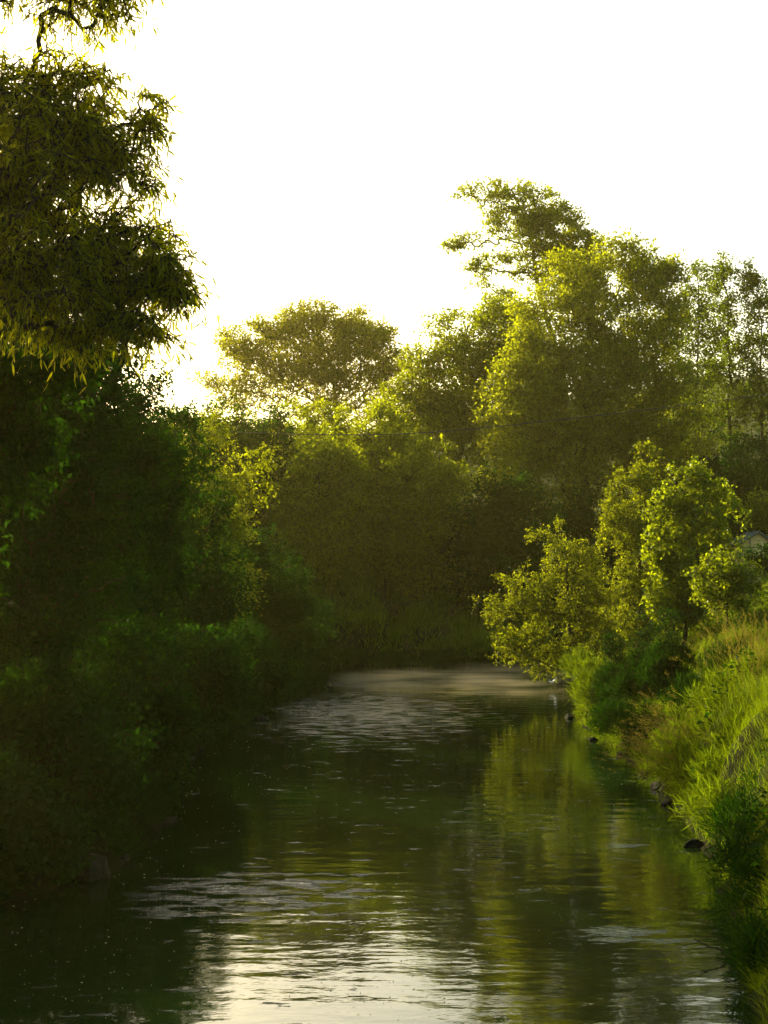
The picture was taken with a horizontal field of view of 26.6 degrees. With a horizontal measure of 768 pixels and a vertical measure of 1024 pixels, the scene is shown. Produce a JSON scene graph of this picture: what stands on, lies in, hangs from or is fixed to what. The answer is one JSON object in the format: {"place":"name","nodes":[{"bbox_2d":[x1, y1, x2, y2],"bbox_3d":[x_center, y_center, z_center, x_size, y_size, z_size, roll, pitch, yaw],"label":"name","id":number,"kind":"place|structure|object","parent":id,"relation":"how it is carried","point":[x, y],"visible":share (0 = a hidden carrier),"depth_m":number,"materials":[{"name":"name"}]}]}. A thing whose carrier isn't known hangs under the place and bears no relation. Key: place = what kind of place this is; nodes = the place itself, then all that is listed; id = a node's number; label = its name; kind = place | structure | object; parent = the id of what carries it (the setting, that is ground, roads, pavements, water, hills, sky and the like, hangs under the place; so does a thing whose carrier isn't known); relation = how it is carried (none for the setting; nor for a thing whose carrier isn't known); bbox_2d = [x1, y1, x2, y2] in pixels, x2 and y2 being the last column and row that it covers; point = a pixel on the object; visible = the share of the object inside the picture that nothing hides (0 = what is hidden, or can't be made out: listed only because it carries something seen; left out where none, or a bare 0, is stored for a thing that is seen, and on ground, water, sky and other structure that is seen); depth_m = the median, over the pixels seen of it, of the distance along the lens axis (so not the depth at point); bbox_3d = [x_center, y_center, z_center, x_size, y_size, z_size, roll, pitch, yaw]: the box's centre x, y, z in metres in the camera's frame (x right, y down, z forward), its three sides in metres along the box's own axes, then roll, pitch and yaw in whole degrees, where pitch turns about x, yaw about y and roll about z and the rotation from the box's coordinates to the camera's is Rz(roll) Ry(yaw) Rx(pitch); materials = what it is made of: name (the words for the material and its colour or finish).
{"place":"outdoors","nodes":[
{"label":"outdoors","id":0,"kind":"place"},
{"bbox_2d":[0,665,767,1023],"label":"river","id":1,"kind":"structure","parent":0,"point":[472,775],"depth_m":20.85,"materials":[{"name":"green liquid"}]},
{"bbox_2d":[14,685,706,1019],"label":"floating seeds","id":2,"kind":"object","parent":1,"relation":"on","point":[348,898],"visible":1,"depth_m":19.68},
{"bbox_2d":[0,565,767,1023],"bbox_3d":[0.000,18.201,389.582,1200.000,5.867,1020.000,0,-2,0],"label":"ground","id":3,"kind":"structure","parent":0,"point":[154,831],"depth_m":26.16,"materials":[{"name":"green plant"}]},
{"bbox_2d":[0,740,103,895],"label":"bank bush","id":4,"kind":"object","parent":3,"relation":"on","point":[38,837],"visible":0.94,"depth_m":20.17,"materials":[{"name":"green plant"}]},
{"bbox_2d":[0,310,127,620],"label":"overhanging bush","id":5,"kind":"object","parent":3,"relation":"on","point":[16,394],"visible":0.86,"depth_m":14.95,"materials":[{"name":"green plant"}]},
{"bbox_2d":[0,304,157,675],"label":"shade tree","id":6,"kind":"object","parent":3,"relation":"on","point":[53,538],"visible":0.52,"depth_m":22.69,"materials":[{"name":"green plant"}]},
{"bbox_2d":[0,611,169,851],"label":"bank bush","id":7,"kind":"object","parent":3,"relation":"on","point":[113,782],"visible":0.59,"depth_m":22.63,"materials":[{"name":"green plant"}]},
{"bbox_2d":[76,853,110,881],"bbox_3d":[-3.875,4.838,21.758,0.396,0.534,0.726,0,-2,10],"label":"rock","id":8,"kind":"object","parent":3,"relation":"on","point":[98,868],"visible":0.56,"depth_m":21.56,"materials":[{"name":"stone"}]},
{"bbox_2d":[0,0,226,396],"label":"willow tree","id":9,"kind":"object","parent":3,"relation":"on","point":[48,147],"visible":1,"depth_m":13.13,"materials":[{"name":"green plant"}]},
{"bbox_2d":[25,351,211,672],"bbox_3d":[-5.547,0.202,32.059,4.226,6.890,3.309,0,-2,0],"label":"shade tree","id":10,"kind":"object","parent":3,"relation":"on","point":[163,528],"visible":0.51,"depth_m":31.74,"materials":[{"name":"green plant"}]},
{"bbox_2d":[118,853,129,861],"bbox_3d":[-3.712,4.944,23.012,0.191,0.218,0.179,8,-8,9],"label":"rock","id":11,"kind":"object","parent":3,"relation":"on","point":[125,858],"visible":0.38,"depth_m":22.97,"materials":[{"name":"stone"}]},
{"bbox_2d":[44,607,214,808],"bbox_3d":[-4.481,3.362,28.450,3.059,3.617,2.608,0,-2,0],"label":"bank bush","id":12,"kind":"object","parent":3,"relation":"on","point":[169,704],"visible":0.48,"depth_m":28.09,"materials":[{"name":"green plant"}]},
{"bbox_2d":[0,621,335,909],"bbox_3d":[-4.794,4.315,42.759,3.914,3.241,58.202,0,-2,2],"label":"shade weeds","id":13,"kind":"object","parent":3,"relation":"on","point":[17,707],"visible":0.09,"depth_m":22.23,"materials":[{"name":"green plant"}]},
{"bbox_2d":[163,816,177,822],"bbox_3d":[-3.532,5.100,26.713,0.296,0.204,0.199,-9,-7,-31],"label":"rock","id":14,"kind":"object","parent":3,"relation":"on","point":[172,819],"visible":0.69,"depth_m":26.65,"materials":[{"name":"stone"}]},
{"bbox_2d":[0,607,342,904],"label":"bank grass","id":15,"kind":"structure","parent":3,"relation":"on","point":[162,807],"depth_m":25.78,"materials":[{"name":"green plant"}]},
{"bbox_2d":[101,398,262,705],"bbox_3d":[-5.360,1.199,41.940,4.651,8.212,3.846,0,-2,0],"label":"shade tree","id":16,"kind":"object","parent":3,"relation":"on","point":[217,588],"visible":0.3,"depth_m":41.76,"materials":[{"name":"green plant"}]},
{"bbox_2d":[140,617,261,753],"bbox_3d":[-4.383,3.925,36.946,3.246,3.077,2.675,0,-2,0],"label":"bank bush","id":17,"kind":"object","parent":3,"relation":"on","point":[216,682],"visible":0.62,"depth_m":36.52,"materials":[{"name":"green plant"}]},
{"bbox_2d":[162,405,284,624],"bbox_3d":[-5.075,0.411,50.105,4.112,7.509,3.226,0,-2,0],"label":"sunlit tree","id":18,"kind":"object","parent":3,"relation":"on","point":[238,530],"visible":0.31,"depth_m":50.00,"materials":[{"name":"green plant"}]},
{"bbox_2d":[177,392,283,567],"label":"tree","id":19,"kind":"object","parent":3,"relation":"on","point":[241,426],"visible":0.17,"depth_m":81.72,"materials":[{"name":"green plant"}]},
{"bbox_2d":[206,408,276,466],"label":"tree","id":20,"kind":"object","parent":3,"relation":"on","point":[247,413],"depth_m":95.92,"materials":[{"name":"green plant"}]},
{"bbox_2d":[226,624,305,712],"bbox_3d":[-3.965,4.686,48.776,3.065,2.671,2.720,-1,-3,26],"label":"bank bush","id":21,"kind":"object","parent":3,"relation":"on","point":[270,672],"visible":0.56,"depth_m":48.55,"materials":[{"name":"green plant"}]},
{"bbox_2d":[206,515,339,677],"bbox_3d":[-4.532,3.287,59.924,5.839,6.403,4.551,0,-2,0],"label":"shade tree","id":22,"kind":"object","parent":3,"relation":"on","point":[283,598],"visible":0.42,"depth_m":59.39,"materials":[{"name":"green plant"}]},
{"bbox_2d":[232,402,328,563],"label":"tree","id":23,"kind":"object","parent":3,"relation":"on","point":[277,425],"visible":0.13,"depth_m":83.62,"materials":[{"name":"green plant"}]},
{"bbox_2d":[240,591,345,678],"bbox_3d":[-3.614,4.801,64.886,4.316,3.784,3.495,0,-2,0],"label":"overhanging bush","id":24,"kind":"object","parent":3,"relation":"on","point":[324,654],"visible":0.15,"depth_m":64.47,"materials":[{"name":"green plant"}]},
{"bbox_2d":[268,396,332,563],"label":"tree","id":25,"kind":"object","parent":3,"relation":"on","point":[312,420],"visible":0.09,"depth_m":87.93,"materials":[{"name":"green plant"}]},
{"bbox_2d":[185,294,416,427],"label":"walnut tree","id":26,"kind":"object","parent":3,"relation":"on","point":[352,336],"visible":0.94,"depth_m":114.68,"materials":[{"name":"green plant"}]},
{"bbox_2d":[253,415,384,591],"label":"tree","id":27,"kind":"object","parent":3,"relation":"on","point":[306,527],"visible":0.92,"depth_m":80.26,"materials":[{"name":"green plant"}]},
{"bbox_2d":[294,413,349,447],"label":"tree","id":28,"kind":"object","parent":3,"relation":"on","point":[300,423],"depth_m":97.67,"materials":[{"name":"green plant"}]},
{"bbox_2d":[309,392,367,563],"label":"tree","id":29,"kind":"object","parent":3,"relation":"on","point":[345,426],"visible":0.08,"depth_m":88.72,"materials":[{"name":"green plant"}]},
{"bbox_2d":[324,394,427,580],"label":"tree","id":30,"kind":"object","parent":3,"relation":"on","point":[371,452],"visible":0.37,"depth_m":83.33,"materials":[{"name":"green plant"}]},
{"bbox_2d":[367,647,422,667],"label":"grass clump","id":31,"kind":"object","parent":3,"relation":"on","point":[398,657],"visible":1,"depth_m":72.87,"materials":[{"name":"green plant"}]},
{"bbox_2d":[367,416,469,579],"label":"tree","id":32,"kind":"object","parent":3,"relation":"on","point":[415,461],"depth_m":95.62,"materials":[{"name":"green plant"}]},
{"bbox_2d":[364,429,491,599],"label":"tree","id":33,"kind":"object","parent":3,"relation":"on","point":[425,530],"visible":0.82,"depth_m":81.09,"materials":[{"name":"green plant"}]},
{"bbox_2d":[417,644,473,667],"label":"grass clump","id":34,"kind":"object","parent":3,"relation":"on","point":[436,657],"visible":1,"depth_m":73.05,"materials":[{"name":"green plant"}]},
{"bbox_2d":[362,289,549,501],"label":"alder tree","id":35,"kind":"object","parent":3,"relation":"on","point":[430,408],"visible":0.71,"depth_m":91.56,"materials":[{"name":"green plant"}]},
{"bbox_2d":[466,650,516,667],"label":"grass clump","id":36,"kind":"object","parent":3,"relation":"on","point":[478,657],"visible":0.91,"depth_m":73.09,"materials":[{"name":"green plant"}]},
{"bbox_2d":[424,459,572,621],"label":"tree","id":37,"kind":"object","parent":3,"relation":"on","point":[493,545],"visible":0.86,"depth_m":78.99,"materials":[{"name":"green plant"}]},
{"bbox_2d":[239,549,766,665],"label":"bank grass","id":38,"kind":"structure","parent":3,"relation":"on","point":[470,632],"depth_m":77.98,"materials":[{"name":"green plant"}]},
{"bbox_2d":[438,174,619,526],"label":"leaning tree","id":39,"kind":"object","parent":3,"relation":"on","point":[542,220],"visible":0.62,"depth_m":100.48,"materials":[{"name":"green plant"}]},
{"bbox_2d":[468,515,621,687],"bbox_3d":[5.322,2.957,53.963,5.119,5.736,2.399,0,-2,0],"label":"willow shrub","id":40,"kind":"object","parent":3,"relation":"on","point":[589,591],"visible":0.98,"depth_m":53.70,"materials":[{"name":"green plant"}]},
{"bbox_2d":[564,713,576,717],"bbox_3d":[5.443,5.921,46.884,0.369,0.254,0.784,7,-8,32],"label":"rock","id":41,"kind":"object","parent":3,"relation":"on","point":[568,715],"visible":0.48,"depth_m":46.62,"materials":[{"name":"stone"}]},
{"bbox_2d":[552,643,601,680],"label":"grass clump","id":42,"kind":"object","parent":3,"relation":"on","point":[569,663],"visible":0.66,"depth_m":48.79,"materials":[{"name":"green plant"}]},
{"bbox_2d":[561,652,606,718],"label":"grass clump","id":43,"kind":"object","parent":3,"relation":"on","point":[585,679],"visible":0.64,"depth_m":45.62,"materials":[{"name":"green plant"}]},
{"bbox_2d":[531,479,646,609],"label":"tree","id":44,"kind":"object","parent":3,"relation":"on","point":[583,524],"visible":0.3,"depth_m":81.19,"materials":[{"name":"green plant"}]},
{"bbox_2d":[466,226,723,521],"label":"airy tree","id":45,"kind":"object","parent":3,"relation":"on","point":[611,366],"visible":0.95,"depth_m":85.36,"materials":[{"name":"green plant"}]},
{"bbox_2d":[583,630,629,716],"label":"willow sapling","id":46,"kind":"object","parent":3,"relation":"on","point":[609,650],"visible":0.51,"depth_m":43.82,"materials":[{"name":"green plant"}]},
{"bbox_2d":[584,695,638,739],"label":"grass clump","id":47,"kind":"object","parent":3,"relation":"on","point":[608,711],"visible":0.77,"depth_m":40.18,"materials":[{"name":"green plant"}]},
{"bbox_2d":[588,649,659,709],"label":"grass clump","id":48,"kind":"object","parent":3,"relation":"on","point":[615,682],"visible":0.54,"depth_m":43.01,"materials":[{"name":"green plant"}]},
{"bbox_2d":[591,436,680,647],"bbox_3d":[8.809,1.382,57.011,3.168,8.061,2.096,0,-2,0],"label":"conical tree","id":49,"kind":"object","parent":3,"relation":"on","point":[643,480],"visible":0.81,"depth_m":56.87,"materials":[{"name":"green plant"}]},
{"bbox_2d":[614,604,660,695],"bbox_3d":[6.724,3.849,42.869,1.396,2.844,1.120,0,-2,0],"label":"willow sapling","id":50,"kind":"object","parent":3,"relation":"on","point":[639,650],"visible":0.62,"depth_m":42.86,"materials":[{"name":"green plant"}]},
{"bbox_2d":[605,700,670,756],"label":"grass clump","id":51,"kind":"object","parent":3,"relation":"on","point":[625,726],"visible":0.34,"depth_m":36.20,"materials":[{"name":"green plant"}]},
{"bbox_2d":[593,686,717,792],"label":"seed head grass","id":52,"kind":"structure","parent":3,"relation":"on","point":[651,728],"depth_m":29.28,"materials":[{"name":"green plant"}]},
{"bbox_2d":[650,781,660,789],"bbox_3d":[5.224,5.283,30.967,0.306,0.278,0.323,-4,6,0],"label":"rock","id":53,"kind":"object","parent":3,"relation":"on","point":[653,786],"visible":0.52,"depth_m":30.91,"materials":[{"name":"stone"}]},
{"bbox_2d":[626,727,689,798],"bbox_3d":[5.204,4.626,29.863,1.345,1.411,1.386,2,-3,-39],"label":"grass clump","id":54,"kind":"object","parent":3,"relation":"on","point":[666,751],"visible":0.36,"depth_m":29.75,"materials":[{"name":"green plant"}]},
{"bbox_2d":[597,436,727,578],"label":"tree","id":55,"kind":"object","parent":3,"relation":"on","point":[650,492],"visible":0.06,"depth_m":89.23,"materials":[{"name":"green plant"}]},
{"bbox_2d":[643,604,686,698],"bbox_3d":[7.285,3.804,41.872,1.291,2.955,1.186,0,-2,0],"label":"willow sapling","id":56,"kind":"object","parent":3,"relation":"on","point":[667,637],"visible":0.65,"depth_m":41.79,"materials":[{"name":"green plant"}]},
{"bbox_2d":[661,800,673,805],"bbox_3d":[4.991,5.175,28.737,0.222,0.194,0.220,1,1,-20],"label":"rock","id":57,"kind":"object","parent":3,"relation":"on","point":[666,802],"visible":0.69,"depth_m":28.66,"materials":[{"name":"stone"}]},
{"bbox_2d":[632,638,705,695],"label":"grass clump","id":58,"kind":"object","parent":3,"relation":"on","point":[647,672],"visible":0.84,"depth_m":41.53,"materials":[{"name":"green plant"}]},
{"bbox_2d":[641,701,704,763],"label":"grass clump","id":59,"kind":"object","parent":3,"relation":"on","point":[682,717],"visible":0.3,"depth_m":30.80,"materials":[{"name":"green plant"}]},
{"bbox_2d":[581,595,767,932],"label":"broad leaved weeds","id":60,"kind":"object","parent":3,"relation":"on","point":[752,846],"visible":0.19,"depth_m":26.34,"materials":[{"name":"green plant"}]},
{"bbox_2d":[658,733,712,806],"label":"grass clump","id":61,"kind":"object","parent":3,"relation":"on","point":[688,755],"visible":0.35,"depth_m":27.73,"materials":[{"name":"green plant"}]},
{"bbox_2d":[656,669,715,718],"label":"grass clump","id":62,"kind":"object","parent":3,"relation":"on","point":[679,687],"visible":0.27,"depth_m":35.79,"materials":[{"name":"green plant"}]},
{"bbox_2d":[668,770,716,830],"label":"grass clump","id":63,"kind":"object","parent":3,"relation":"on","point":[691,796],"visible":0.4,"depth_m":25.80,"materials":[{"name":"green plant"}]},
{"bbox_2d":[683,839,702,846],"bbox_3d":[4.629,4.987,24.358,0.446,0.169,0.236,-6,-10,-25],"label":"rock","id":64,"kind":"object","parent":3,"relation":"on","point":[693,843],"visible":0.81,"depth_m":24.26,"materials":[{"name":"stone"}]},
{"bbox_2d":[635,456,752,649],"bbox_3d":[9.547,1.588,49.983,3.651,6.624,2.014,0,-2,0],"label":"maple tree","id":65,"kind":"object","parent":3,"relation":"on","point":[666,559],"visible":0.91,"depth_m":49.78,"materials":[{"name":"green plant"}]},
{"bbox_2d":[661,259,732,457],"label":"poplar tree","id":66,"kind":"object","parent":3,"relation":"on","point":[699,335],"visible":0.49,"depth_m":96.11,"materials":[{"name":"green plant"}]},
{"bbox_2d":[677,723,732,801],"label":"grass clump","id":67,"kind":"object","parent":3,"relation":"on","point":[706,756],"visible":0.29,"depth_m":26.29,"materials":[{"name":"green plant"}]},
{"bbox_2d":[676,666,740,724],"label":"grass clump","id":68,"kind":"object","parent":3,"relation":"on","point":[705,688],"visible":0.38,"depth_m":30.32,"materials":[{"name":"green plant"}]},
{"bbox_2d":[677,773,741,843],"bbox_3d":[5.036,4.474,24.291,1.164,1.227,1.319,0,-2,0],"label":"grass clump","id":69,"kind":"object","parent":3,"relation":"on","point":[721,783],"visible":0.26,"depth_m":24.34,"materials":[{"name":"green plant"}]},
{"bbox_2d":[677,936,741,959],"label":"fallen branch","id":70,"kind":"object","parent":3,"relation":"on","point":[707,946],"visible":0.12,"depth_m":17.12,"materials":[{"name":"brown plant"}]},
{"bbox_2d":[658,422,767,584],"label":"tree","id":71,"kind":"object","parent":3,"relation":"on","point":[739,483],"visible":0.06,"depth_m":91.23,"materials":[{"name":"green plant"}]},
{"bbox_2d":[689,248,759,460],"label":"poplar tree","id":72,"kind":"object","parent":3,"relation":"on","point":[725,407],"visible":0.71,"depth_m":97.98,"materials":[{"name":"green plant"}]},
{"bbox_2d":[684,543,767,632],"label":"hazel bush","id":73,"kind":"object","parent":3,"relation":"on","point":[730,586],"visible":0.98,"depth_m":46.79,"materials":[{"name":"green plant"}]},
{"bbox_2d":[698,636,757,675],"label":"grass clump","id":74,"kind":"object","parent":3,"relation":"on","point":[712,659],"visible":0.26,"depth_m":39.78,"materials":[{"name":"green plant"}]},
{"bbox_2d":[692,772,766,872],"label":"grass clump","id":75,"kind":"object","parent":3,"relation":"on","point":[728,820],"visible":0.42,"depth_m":22.36,"materials":[{"name":"green grass"}]},
{"bbox_2d":[696,814,765,889],"bbox_3d":[4.528,4.329,20.352,1.017,1.089,1.319,2,-3,-38],"label":"grass clump","id":76,"kind":"object","parent":3,"relation":"on","point":[731,849],"visible":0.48,"depth_m":20.41,"materials":[{"name":"green plant"}]},
{"bbox_2d":[702,844,767,920],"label":"grass clump","id":77,"kind":"object","parent":3,"relation":"on","point":[743,871],"visible":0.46,"depth_m":18.77,"materials":[{"name":"green plant"}]},
{"bbox_2d":[705,698,764,756],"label":"grass clump","id":78,"kind":"object","parent":3,"relation":"on","point":[739,711],"visible":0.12,"depth_m":26.36,"materials":[{"name":"green plant"}]},
{"bbox_2d":[711,904,767,951],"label":"grass clump","id":79,"kind":"object","parent":3,"relation":"on","point":[742,924],"visible":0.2,"depth_m":17.36,"materials":[{"name":"green plant"}]},
{"bbox_2d":[721,766,757,814],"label":"grass clump","id":80,"kind":"object","parent":3,"relation":"on","point":[747,780],"visible":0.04,"depth_m":24.01,"materials":[{"name":"green plant"}]},
{"bbox_2d":[712,911,767,984],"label":"grass clump","id":81,"kind":"object","parent":3,"relation":"on","point":[754,935],"visible":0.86,"depth_m":16.06,"materials":[{"name":"green grass"}]},
{"bbox_2d":[713,429,767,534],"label":"tree","id":82,"kind":"object","parent":3,"relation":"on","point":[737,452],"visible":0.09,"depth_m":94.76,"materials":[{"name":"green plant"}]},
{"bbox_2d":[725,531,767,586],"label":"garden shed","id":83,"kind":"structure","parent":3,"relation":"on","point":[755,536],"depth_m":80.01,"materials":[{"name":"grey stone"}]},
{"bbox_2d":[751,548,764,586],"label":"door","id":84,"kind":"structure","parent":83,"relation":"in","point":[752,548],"depth_m":79.94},
{"bbox_2d":[726,256,767,468],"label":"poplar tree","id":85,"kind":"object","parent":3,"relation":"on","point":[752,279],"visible":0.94,"depth_m":97.04,"materials":[{"name":"green plant"}]},
{"bbox_2d":[726,645,767,679],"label":"grass clump","id":86,"kind":"object","parent":3,"relation":"on","point":[747,662],"visible":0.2,"depth_m":30.28,"materials":[{"name":"green plant"}]},
{"bbox_2d":[735,485,767,535],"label":"garden tree","id":87,"kind":"object","parent":3,"relation":"on","point":[759,512],"visible":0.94,"depth_m":83.93,"materials":[{"name":"green plant"}]},
{"bbox_2d":[735,540,767,584],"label":"garden bush","id":88,"kind":"object","parent":3,"relation":"on","point":[763,557],"visible":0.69,"depth_m":61.88,"materials":[{"name":"green plant"}]},
{"bbox_2d":[0,0,767,439],"label":"sky","id":89,"kind":"structure","parent":0,"point":[323,146],"materials":[{"name":"white"}]},
{"bbox_2d":[201,394,766,434],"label":"power line","id":90,"kind":"object","parent":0,"point":[493,426],"visible":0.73,"depth_m":70.20,"materials":[{"name":"black metal"}]},
{"bbox_2d":[410,376,767,573],"bbox_3d":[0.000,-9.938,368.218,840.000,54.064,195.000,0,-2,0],"label":"hills","id":91,"kind":"structure","parent":0,"point":[749,433],"depth_m":349.62,"materials":[{"name":"green plant"}]},
{"bbox_2d":[598,583,767,694],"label":"upright seed grass","id":92,"kind":"structure","parent":0,"point":[717,629],"depth_m":45.65,"materials":[{"name":"green plant"}]},
{"bbox_2d":[667,600,767,699],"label":"tall seed grass","id":93,"kind":"structure","parent":0,"point":[749,645],"depth_m":30.19,"materials":[{"name":"green plant"}]}
]}

